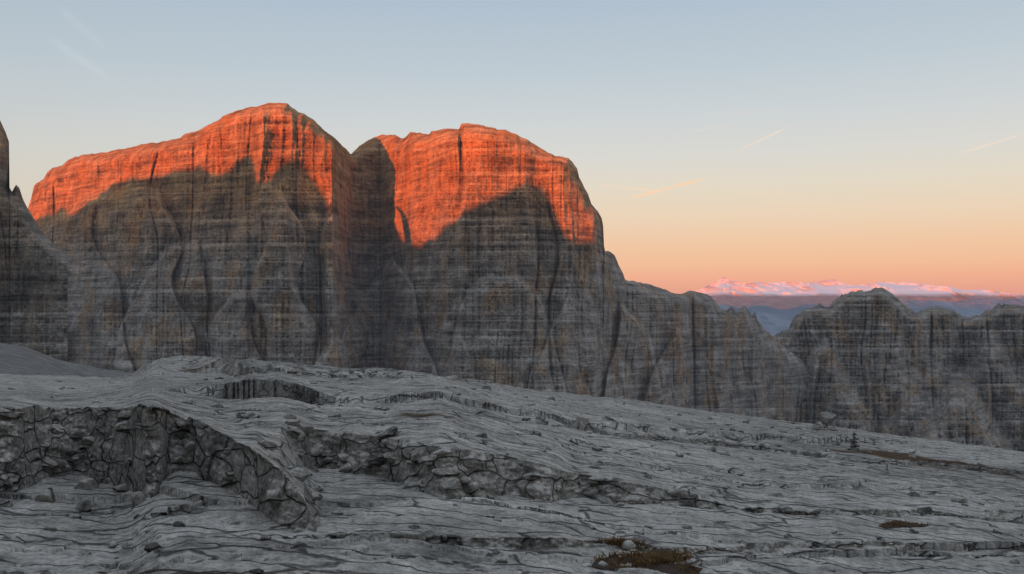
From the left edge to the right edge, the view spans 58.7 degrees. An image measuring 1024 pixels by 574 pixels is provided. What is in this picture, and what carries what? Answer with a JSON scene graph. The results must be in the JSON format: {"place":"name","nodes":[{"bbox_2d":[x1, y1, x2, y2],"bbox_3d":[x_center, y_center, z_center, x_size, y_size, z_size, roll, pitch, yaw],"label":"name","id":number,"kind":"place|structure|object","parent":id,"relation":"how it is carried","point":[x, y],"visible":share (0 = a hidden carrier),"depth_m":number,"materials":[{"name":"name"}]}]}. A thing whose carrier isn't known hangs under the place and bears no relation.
{"place":"outdoors","nodes":[
{"label":"outdoors","id":0,"kind":"place"},
{"bbox_2d":[0,121,67,361],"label":"cliff","id":1,"kind":"structure","parent":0,"point":[33,287],"depth_m":1160.82,"materials":[{"name":"grey stone"}]},
{"bbox_2d":[0,343,129,377],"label":"scree fan","id":2,"kind":"object","parent":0,"point":[17,359],"depth_m":243.77},
{"bbox_2d":[28,103,808,421],"bbox_3d":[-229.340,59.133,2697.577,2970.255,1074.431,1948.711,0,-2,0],"label":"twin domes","id":3,"kind":"structure","parent":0,"point":[283,232],"depth_m":2217.47,"materials":[{"name":"grey stone"}]},
{"bbox_2d":[0,355,1023,573],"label":"rocky ground","id":4,"kind":"structure","parent":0,"point":[859,500],"depth_m":14.20,"materials":[{"name":"stone"}]},
{"bbox_2d":[0,359,1023,573],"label":"loose stones","id":5,"kind":"object","parent":4,"relation":"on","point":[377,456],"visible":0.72,"depth_m":13.92,"materials":[{"name":"stone"}]},
{"bbox_2d":[593,538,651,546],"bbox_3d":[1.326,3.019,10.718,0.439,0.135,0.749,-1,-2,36],"label":"soil patch","id":6,"kind":"object","parent":4,"relation":"on","point":[599,541],"depth_m":10.65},
{"bbox_2d":[592,536,654,548],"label":"grass blades","id":7,"kind":"object","parent":6,"relation":"on","point":[622,540],"visible":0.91,"depth_m":10.68,"materials":[{"name":"brown plant"}]},
{"bbox_2d":[591,550,702,573],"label":"grass patch","id":8,"kind":"object","parent":4,"relation":"on","point":[663,567],"visible":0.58,"depth_m":9.71,"materials":[{"name":"plant"}]},
{"bbox_2d":[593,545,700,573],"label":"grass patch blades","id":9,"kind":"object","parent":8,"relation":"on","point":[657,558],"visible":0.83,"depth_m":9.90,"materials":[{"name":"brown plant"}]},
{"bbox_2d":[808,411,837,430],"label":"boulders","id":10,"kind":"object","parent":4,"relation":"on","point":[826,417],"visible":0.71,"depth_m":45.61,"materials":[{"name":"stone"}]},
{"bbox_2d":[847,432,859,450],"bbox_3d":[11.156,5.039,29.713,0.380,0.622,0.324,1,-2,-42],"label":"cairn","id":11,"kind":"object","parent":4,"relation":"on","point":[853,446],"visible":0.97,"depth_m":29.64,"materials":[{"name":"stone"}]},
{"bbox_2d":[881,520,926,527],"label":"rocks","id":12,"kind":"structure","parent":4,"relation":"on","point":[908,525],"depth_m":14.70,"materials":[{"name":"grey stone"}]},
{"bbox_2d":[879,519,930,527],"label":"grass tuft blades","id":13,"kind":"object","parent":12,"relation":"on","point":[891,523],"visible":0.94,"depth_m":14.69,"materials":[{"name":"brown plant"}]},
{"bbox_2d":[0,0,1023,293],"label":"sky","id":14,"kind":"structure","parent":0,"point":[851,142],"materials":[{"name":"blue"}]},
{"bbox_2d":[696,277,1023,309],"bbox_3d":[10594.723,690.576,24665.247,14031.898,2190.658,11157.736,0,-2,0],"label":"distant snowy mountains","id":15,"kind":"structure","parent":0,"point":[776,295],"depth_m":28172.00,"materials":[{"name":"white snow"}]},
{"bbox_2d":[718,298,1023,335],"bbox_3d":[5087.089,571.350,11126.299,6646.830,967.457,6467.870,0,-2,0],"label":"distant hills","id":16,"kind":"structure","parent":0,"point":[773,321],"depth_m":13728.29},
{"bbox_2d":[773,287,1023,451],"bbox_3d":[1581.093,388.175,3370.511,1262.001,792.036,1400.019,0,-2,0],"label":"ridge","id":17,"kind":"structure","parent":0,"point":[880,360],"depth_m":3415.61,"materials":[{"name":"grey stone"}]}
]}

